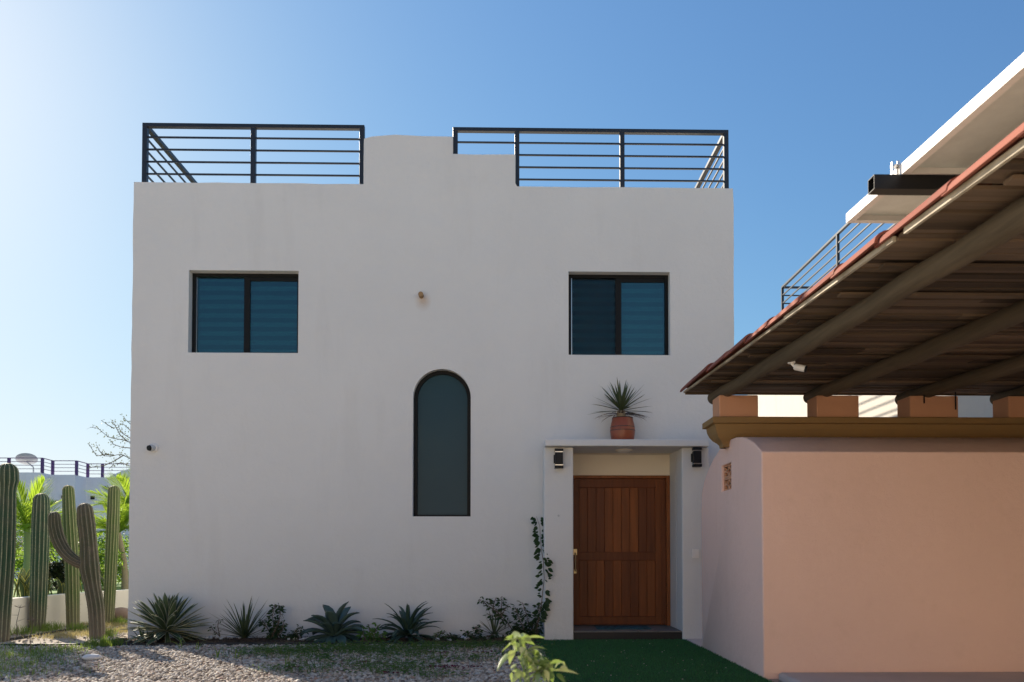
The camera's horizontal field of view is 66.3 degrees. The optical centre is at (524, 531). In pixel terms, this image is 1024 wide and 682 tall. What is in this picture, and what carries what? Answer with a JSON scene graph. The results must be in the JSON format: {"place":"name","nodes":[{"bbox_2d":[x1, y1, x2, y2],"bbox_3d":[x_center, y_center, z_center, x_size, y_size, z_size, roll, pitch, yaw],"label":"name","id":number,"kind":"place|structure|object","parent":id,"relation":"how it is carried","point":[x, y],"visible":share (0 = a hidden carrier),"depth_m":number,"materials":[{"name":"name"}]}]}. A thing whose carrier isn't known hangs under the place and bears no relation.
{"place":"outdoors","nodes":[
{"label":"outdoors","id":0,"kind":"place"},
{"bbox_2d":[18,539,105,561],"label":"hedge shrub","id":1,"kind":"object","parent":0,"point":[57,553],"visible":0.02,"depth_m":21.95,"materials":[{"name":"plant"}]},
{"bbox_2d":[0,458,129,578],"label":"white house","id":2,"kind":"structure","parent":0,"point":[78,483],"depth_m":34.80,"materials":[{"name":"paint"}]},
{"bbox_2d":[15,453,37,471],"bbox_3d":[-21.805,-2.950,34.342,0.818,0.880,0.751,0,-2,-1],"label":"satellite dish","id":3,"kind":"object","parent":2,"relation":"on","point":[25,457],"visible":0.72,"depth_m":34.20,"materials":[{"name":"white metal"}]},
{"bbox_2d":[89,495,97,499],"bbox_3d":[-19.726,-1.535,35.863,0.375,0.240,0.075,0,-2,-1],"label":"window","id":4,"kind":"structure","parent":2,"relation":"in","point":[90,498],"depth_m":35.83,"materials":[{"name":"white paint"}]},
{"bbox_2d":[13,579,123,597],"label":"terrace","id":5,"kind":"structure","parent":0,"point":[118,587],"depth_m":16.65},
{"bbox_2d":[14,523,23,582],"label":"hedge shrub","id":6,"kind":"object","parent":5,"relation":"on","point":[18,548],"visible":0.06,"depth_m":19.76,"materials":[{"name":"green plant"}]},
{"bbox_2d":[14,549,23,580],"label":"hedge shrub","id":7,"kind":"object","parent":5,"relation":"on","point":[20,560],"visible":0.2,"depth_m":16.66,"materials":[{"name":"green plant"}]},
{"bbox_2d":[13,568,29,597],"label":"snake plant","id":8,"kind":"object","parent":5,"relation":"on","point":[20,584],"visible":0.73,"depth_m":12.69,"materials":[{"name":"green plant"}]},
{"bbox_2d":[17,569,29,595],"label":"snake plant","id":9,"kind":"object","parent":5,"relation":"on","point":[24,577],"visible":0.26,"depth_m":13.05,"materials":[{"name":"green plant"}]},
{"bbox_2d":[14,533,61,580],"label":"hedge shrub","id":10,"kind":"object","parent":5,"relation":"on","point":[18,544],"visible":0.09,"depth_m":18.20,"materials":[{"name":"green plant"}]},
{"bbox_2d":[16,475,61,591],"bbox_3d":[-9.822,0.068,15.509,2.189,2.358,2.252,0,-2,-1],"label":"palm tree","id":11,"kind":"object","parent":5,"relation":"on","point":[24,510],"visible":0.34,"depth_m":15.34,"materials":[{"name":"green plant"}]},
{"bbox_2d":[48,557,64,589],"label":"hedge shrub","id":12,"kind":"object","parent":5,"relation":"on","point":[55,569],"visible":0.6,"depth_m":16.31,"materials":[{"name":"green plant"}]},
{"bbox_2d":[48,577,64,594],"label":"snake plant","id":13,"kind":"object","parent":5,"relation":"on","point":[61,589],"visible":0.61,"depth_m":13.38,"materials":[{"name":"green plant"}]},
{"bbox_2d":[20,511,97,573],"bbox_3d":[-10.711,0.395,18.164,1.420,1.842,1.894,0,-2,-1],"label":"palm tree","id":14,"kind":"object","parent":5,"relation":"on","point":[51,544],"visible":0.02,"depth_m":17.84,"materials":[{"name":"green plant"}]},
{"bbox_2d":[49,542,78,572],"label":"hedge shrub","id":15,"kind":"object","parent":5,"relation":"on","point":[53,554],"visible":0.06,"depth_m":19.34,"materials":[{"name":"green plant"}]},
{"bbox_2d":[76,485,129,588],"bbox_3d":[-8.617,0.118,16.315,1.597,2.279,2.009,1,-2,-20],"label":"palm tree","id":16,"kind":"object","parent":5,"relation":"on","point":[124,517],"visible":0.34,"depth_m":16.27,"materials":[{"name":"green plant"}]},
{"bbox_2d":[80,544,125,589],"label":"hedge shrub","id":17,"kind":"object","parent":5,"relation":"on","point":[103,557],"visible":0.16,"depth_m":16.07,"materials":[{"name":"green plant"}]},
{"bbox_2d":[83,468,129,514],"bbox_3d":[-9.247,-0.134,18.045,2.336,2.878,2.109,1,-2,-21],"label":"palm tree","id":18,"kind":"object","parent":5,"relation":"on","point":[122,481],"visible":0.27,"depth_m":17.54,"materials":[{"name":"green plant"}]},
{"bbox_2d":[86,414,129,468],"bbox_3d":[-9.170,-0.688,17.842,1.692,4.014,0.385,0,-2,-1],"label":"bare tree","id":19,"kind":"object","parent":5,"relation":"on","point":[110,454],"visible":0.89,"depth_m":17.86,"materials":[{"name":"grey plant"}]},
{"bbox_2d":[97,528,128,586],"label":"hedge shrub","id":20,"kind":"object","parent":5,"relation":"on","point":[119,576],"visible":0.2,"depth_m":17.33,"materials":[{"name":"green plant"}]},
{"bbox_2d":[101,530,128,583],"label":"hedge shrub","id":21,"kind":"object","parent":5,"relation":"on","point":[127,552],"visible":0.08,"depth_m":17.85,"materials":[{"name":"green plant"}]},
{"bbox_2d":[14,620,127,639],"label":"dry grass","id":22,"kind":"structure","parent":0,"point":[86,632],"depth_m":11.84,"materials":[{"name":"beige plant"}]},
{"bbox_2d":[0,643,554,681],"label":"gravel","id":23,"kind":"structure","parent":0,"point":[175,663],"depth_m":8.42,"materials":[{"name":"grey gravel"}]},
{"bbox_2d":[82,654,102,660],"bbox_3d":[-4.945,1.444,8.970,0.219,0.085,0.122,0,-2,-13],"label":"pebble","id":24,"kind":"object","parent":23,"relation":"on","point":[94,657],"visible":0.94,"depth_m":8.94,"materials":[{"name":"white stone"}]},
{"bbox_2d":[205,637,558,679],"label":"wild grass","id":25,"kind":"structure","parent":23,"relation":"on","point":[397,648],"depth_m":9.26,"materials":[{"name":"green plant"}]},
{"bbox_2d":[0,623,782,681],"bbox_3d":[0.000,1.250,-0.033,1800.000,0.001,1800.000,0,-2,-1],"label":"ground","id":26,"kind":"structure","parent":0,"point":[47,641],"depth_m":10.68,"materials":[{"name":"grey gravel"}]},
{"bbox_2d":[0,463,18,641],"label":"cactus","id":27,"kind":"object","parent":26,"relation":"on","point":[9,478],"visible":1,"depth_m":10.89,"materials":[{"name":"green plant"}]},
{"bbox_2d":[15,604,25,634],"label":"dry weed","id":28,"kind":"object","parent":26,"relation":"on","point":[17,617],"visible":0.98,"depth_m":11.62,"materials":[{"name":"brown plant"}]},
{"bbox_2d":[27,617,37,653],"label":"dry weed","id":29,"kind":"object","parent":26,"relation":"on","point":[30,633],"visible":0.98,"depth_m":9.51,"materials":[{"name":"brown plant"}]},
{"bbox_2d":[28,493,50,630],"bbox_3d":[-7.689,0.493,12.446,0.305,2.212,0.306,0,-2,-1],"label":"cactus","id":30,"kind":"object","parent":26,"relation":"on","point":[40,541],"visible":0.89,"depth_m":12.36,"materials":[{"name":"green plant"}]},
{"bbox_2d":[0,640,124,681],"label":"corner grass","id":31,"kind":"structure","parent":26,"relation":"on","point":[38,652],"depth_m":9.19,"materials":[{"name":"green plant"}]},
{"bbox_2d":[0,622,127,643],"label":"loose pebbles","id":32,"kind":"object","parent":26,"relation":"on","point":[51,640],"visible":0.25,"depth_m":11.27,"materials":[{"name":"gravel"}]},
{"bbox_2d":[10,622,120,639],"bbox_3d":[-7.215,1.561,12.352,0.112,0.045,2.948,0,-2,3],"label":"garden edging","id":33,"kind":"object","parent":26,"relation":"on","point":[20,637],"visible":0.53,"depth_m":11.54,"materials":[{"name":"grey stone"}]},
{"bbox_2d":[10,589,128,632],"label":"garden wall","id":34,"kind":"structure","parent":26,"relation":"on","point":[56,608],"depth_m":12.99,"materials":[{"name":"paint"}]},
{"bbox_2d":[10,614,129,647],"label":"green sprouts","id":35,"kind":"object","parent":26,"relation":"on","point":[104,642],"visible":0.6,"depth_m":11.80,"materials":[{"name":"green plant"}]},
{"bbox_2d":[61,485,79,626],"bbox_3d":[-7.519,0.416,13.001,0.337,2.395,0.259,0,-2,-1],"label":"cactus","id":36,"kind":"object","parent":26,"relation":"on","point":[72,573],"visible":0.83,"depth_m":12.93,"materials":[{"name":"green plant"}]},
{"bbox_2d":[47,503,105,638],"bbox_3d":[-6.484,0.573,11.368,0.857,1.999,0.303,0,-2,-1],"label":"cactus","id":37,"kind":"object","parent":26,"relation":"on","point":[85,561],"visible":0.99,"depth_m":11.29,"materials":[{"name":"green plant"}]},
{"bbox_2d":[103,485,119,623],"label":"cactus","id":38,"kind":"object","parent":26,"relation":"on","point":[112,533],"visible":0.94,"depth_m":13.49,"materials":[{"name":"green plant"}]},
{"bbox_2d":[114,607,127,620],"bbox_3d":[-7.259,1.516,14.129,0.440,0.293,0.409,0,-2,-1],"label":"boulder","id":39,"kind":"object","parent":26,"relation":"on","point":[123,611],"visible":0.38,"depth_m":13.97,"materials":[{"name":"brown stone"}]},
{"bbox_2d":[0,642,539,646],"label":"garden edging","id":40,"kind":"object","parent":26,"relation":"on","point":[183,644],"visible":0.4,"depth_m":10.44,"materials":[{"name":"grey concrete"}]},
{"bbox_2d":[99,635,541,642],"bbox_3d":[-2.781,1.524,10.922,6.060,0.001,0.780,0,-2,-1],"label":"flower bed","id":41,"kind":"object","parent":26,"relation":"on","point":[263,639],"visible":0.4,"depth_m":10.94,"materials":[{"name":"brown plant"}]},
{"bbox_2d":[131,625,153,641],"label":"agave","id":42,"kind":"object","parent":41,"relation":"on","point":[141,633],"visible":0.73,"depth_m":10.60,"materials":[{"name":"green plant"}]},
{"bbox_2d":[120,592,211,645],"bbox_3d":[-4.964,1.254,10.767,1.159,0.850,1.030,0,-2,-1],"label":"agave","id":43,"kind":"object","parent":41,"relation":"on","point":[165,616],"visible":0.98,"depth_m":10.71,"materials":[{"name":"green plant"}]},
{"bbox_2d":[207,619,222,636],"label":"weed","id":44,"kind":"object","parent":41,"relation":"on","point":[214,628],"visible":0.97,"depth_m":11.05,"materials":[{"name":"green plant"}]},
{"bbox_2d":[211,596,288,637],"bbox_3d":[-3.886,1.181,10.825,1.205,0.599,0.987,0,-2,-1],"label":"narrow yucca","id":45,"kind":"object","parent":41,"relation":"on","point":[241,630],"visible":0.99,"depth_m":10.86,"materials":[{"name":"green plant"}]},
{"bbox_2d":[258,603,288,639],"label":"shrub","id":46,"kind":"object","parent":41,"relation":"on","point":[275,634],"visible":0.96,"depth_m":10.99,"materials":[{"name":"green plant"}]},
{"bbox_2d":[281,624,308,639],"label":"weed","id":47,"kind":"object","parent":41,"relation":"on","point":[293,635],"visible":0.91,"depth_m":10.96,"materials":[{"name":"green plant"}]},
{"bbox_2d":[299,601,367,643],"bbox_3d":[-2.634,1.372,10.864,1.004,0.801,0.792,0,-2,17],"label":"agave","id":48,"kind":"object","parent":41,"relation":"on","point":[332,625],"visible":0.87,"depth_m":10.76,"materials":[{"name":"green plant"}]},
{"bbox_2d":[356,622,387,641],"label":"weed","id":49,"kind":"object","parent":41,"relation":"on","point":[371,634],"visible":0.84,"depth_m":10.64,"materials":[{"name":"green plant"}]},
{"bbox_2d":[375,601,441,642],"bbox_3d":[-1.631,1.363,10.862,1.026,0.784,0.970,0,-2,-1],"label":"agave","id":50,"kind":"object","parent":41,"relation":"on","point":[408,623],"visible":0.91,"depth_m":10.81,"materials":[{"name":"green plant"}]},
{"bbox_2d":[428,630,448,639],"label":"weed","id":51,"kind":"object","parent":41,"relation":"on","point":[436,635],"visible":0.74,"depth_m":11.03,"materials":[{"name":"green plant"}]},
{"bbox_2d":[446,625,510,640],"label":"shrub","id":52,"kind":"object","parent":41,"relation":"on","point":[453,637],"visible":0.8,"depth_m":10.91,"materials":[{"name":"green plant"}]},
{"bbox_2d":[471,612,510,639],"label":"yucca","id":53,"kind":"object","parent":41,"relation":"on","point":[494,625],"visible":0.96,"depth_m":10.95,"materials":[{"name":"green plant"}]},
{"bbox_2d":[477,596,520,632],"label":"shrub","id":54,"kind":"object","parent":41,"relation":"on","point":[498,614],"visible":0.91,"depth_m":11.07,"materials":[{"name":"green plant"}]},
{"bbox_2d":[506,601,543,639],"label":"shrub","id":55,"kind":"object","parent":41,"relation":"on","point":[525,629],"visible":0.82,"depth_m":11.01,"materials":[{"name":"green plant"}]},
{"bbox_2d":[128,123,733,639],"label":"white house","id":56,"kind":"structure","parent":26,"relation":"on","point":[398,367],"depth_m":11.45,"materials":[{"name":"paint"}]},
{"bbox_2d":[147,444,157,451],"bbox_3d":[-5.356,-1.204,11.278,0.134,0.124,0.117,0,-2,-1],"label":"security camera","id":57,"kind":"object","parent":56,"relation":"attached to","point":[152,447],"visible":1,"depth_m":11.27,"materials":[{"name":"white plastic"}]},
{"bbox_2d":[192,273,298,352],"bbox_3d":[-4.092,-3.193,11.629,1.687,1.407,0.185,0,-2,-1],"label":"window","id":58,"kind":"structure","parent":56,"relation":"in","point":[232,313],"depth_m":11.57,"materials":[{"name":"glass"}]},
{"bbox_2d":[413,371,470,515],"bbox_3d":[-1.203,-1.290,11.552,0.841,2.157,0.070,0,-2,-1],"label":"arched window","id":59,"kind":"structure","parent":56,"relation":"in","point":[442,399],"depth_m":11.54,"materials":[{"name":"teal glass"}]},
{"bbox_2d":[528,516,552,639],"bbox_3d":[0.229,0.692,11.101,0.353,1.826,0.454,0,-2,-1],"label":"climbing vine","id":60,"kind":"object","parent":56,"relation":"attached to","point":[548,601],"visible":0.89,"depth_m":10.95,"materials":[{"name":"green plant"}]},
{"bbox_2d":[554,449,562,468],"bbox_3d":[0.481,-1.017,10.980,0.130,0.270,0.122,0,-2,-1],"label":"wall lamp","id":61,"kind":"object","parent":56,"relation":"attached to","point":[558,458],"visible":1,"depth_m":10.93,"materials":[{"name":"black metal"}]},
{"bbox_2d":[569,275,667,354],"bbox_3d":[1.396,-3.199,11.682,1.495,1.231,0.080,0,-2,-1],"label":"window","id":62,"kind":"structure","parent":56,"relation":"in","point":[609,314],"depth_m":11.68,"materials":[{"name":"glass"}]},
{"bbox_2d":[573,479,665,624],"bbox_3d":[1.443,0.307,11.878,1.420,2.214,0.136,0,-2,-1],"label":"door","id":63,"kind":"structure","parent":56,"relation":"in","point":[619,525],"depth_m":11.89,"materials":[{"name":"brown wood"}]},
{"bbox_2d":[610,416,634,438],"bbox_3d":[1.407,-1.453,11.211,0.360,0.345,0.360,0,-2,-1],"label":"flower pot","id":64,"kind":"object","parent":56,"relation":"on","point":[622,427],"visible":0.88,"depth_m":11.07,"materials":[{"name":"ceramic"}]},
{"bbox_2d":[588,380,650,419],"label":"yucca","id":65,"kind":"object","parent":64,"relation":"in","point":[621,404],"visible":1,"depth_m":11.14,"materials":[{"name":"green plant"}]},
{"bbox_2d":[594,626,651,628],"bbox_3d":[1.438,1.408,11.472,0.781,0.012,0.450,0,-2,-1],"label":"doormat","id":66,"kind":"object","parent":56,"relation":"on","point":[622,627],"visible":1,"depth_m":11.40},
{"bbox_2d":[615,449,631,452],"bbox_3d":[1.443,-1.161,11.344,0.250,0.033,0.250,0,-2,-1],"label":"ceiling light","id":67,"kind":"object","parent":56,"relation":"attached to","point":[623,450],"visible":1,"depth_m":11.28,"materials":[{"name":"beige paint"}]},
{"bbox_2d":[692,549,698,557],"bbox_3d":[2.412,0.313,11.031,0.090,0.124,0.026,0,-2,-1],"label":"switch plate","id":68,"kind":"object","parent":56,"relation":"attached to","point":[695,553],"visible":1,"depth_m":11.02,"materials":[{"name":"white plastic"}]},
{"bbox_2d":[691,447,701,466],"bbox_3d":[2.421,-1.039,11.018,0.130,0.270,0.122,0,-2,-1],"label":"wall lamp","id":69,"kind":"object","parent":56,"relation":"attached to","point":[696,457],"visible":1,"depth_m":10.96,"materials":[{"name":"black metal"}]},
{"bbox_2d":[497,631,576,681],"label":"garden plant","id":70,"kind":"object","parent":26,"relation":"on","point":[545,667],"visible":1,"depth_m":3.18,"materials":[{"name":"green plant"}]},
{"bbox_2d":[702,392,1023,678],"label":"pink outbuilding","id":71,"kind":"structure","parent":26,"relation":"on","point":[839,534],"depth_m":7.78,"materials":[{"name":"paint"}]},
{"bbox_2d":[680,122,1023,403],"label":"carport roof","id":72,"kind":"structure","parent":71,"relation":"on","point":[926,297],"depth_m":5.85,"materials":[{"name":"brown wood"}]},
{"bbox_2d":[788,361,807,371],"bbox_3d":[2.396,-1.438,6.866,0.167,0.107,0.064,-1,-2,24],"label":"security camera","id":73,"kind":"object","parent":72,"relation":"attached to","point":[800,367],"visible":1,"depth_m":6.84,"materials":[{"name":"white plastic"}]},
{"bbox_2d":[868,174,958,195],"bbox_3d":[3.960,-1.849,4.567,3.908,0.393,0.080,0,-2,-1],"label":"mounting bar","id":74,"kind":"object","parent":72,"relation":"attached to","point":[897,184],"visible":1,"depth_m":4.50,"materials":[{"name":"black metal"}]},
{"bbox_2d":[846,168,929,222],"bbox_3d":[3.007,-2.085,4.912,1.700,0.090,0.684,0,-2,-1],"label":"roof slab","id":75,"kind":"object","parent":74,"relation":"on","point":[867,208],"visible":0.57,"depth_m":5.09,"materials":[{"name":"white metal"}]},
{"bbox_2d":[890,160,900,173],"bbox_3d":[2.168,-2.103,4.543,0.080,0.085,0.048,0,-2,-1],"label":"panel clamp","id":76,"kind":"object","parent":74,"relation":"attached to","point":[893,166],"visible":0.73,"depth_m":4.53,"materials":[{"name":"metal"}]},
{"bbox_2d":[899,53,1023,174],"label":"solar panel","id":77,"kind":"object","parent":74,"relation":"on","point":[986,119],"visible":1,"depth_m":4.06,"materials":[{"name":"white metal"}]},
{"bbox_2d":[758,223,992,416],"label":"neighbour house","id":78,"kind":"structure","parent":26,"relation":"on","point":[869,406],"depth_m":16.47,"materials":[{"name":"paint"}]},
{"bbox_2d":[0,0,1023,476],"label":"sky","id":79,"kind":"structure","parent":0,"point":[815,99],"materials":[{"name":"blue"}]},
{"bbox_2d":[534,638,773,681],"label":"artificial grass","id":80,"kind":"structure","parent":0,"point":[635,647],"depth_m":8.77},
{"bbox_2d":[779,672,1023,681],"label":"concrete floor","id":81,"kind":"structure","parent":0,"point":[903,677],"depth_m":7.43,"materials":[{"name":"grey concrete"}]}
]}

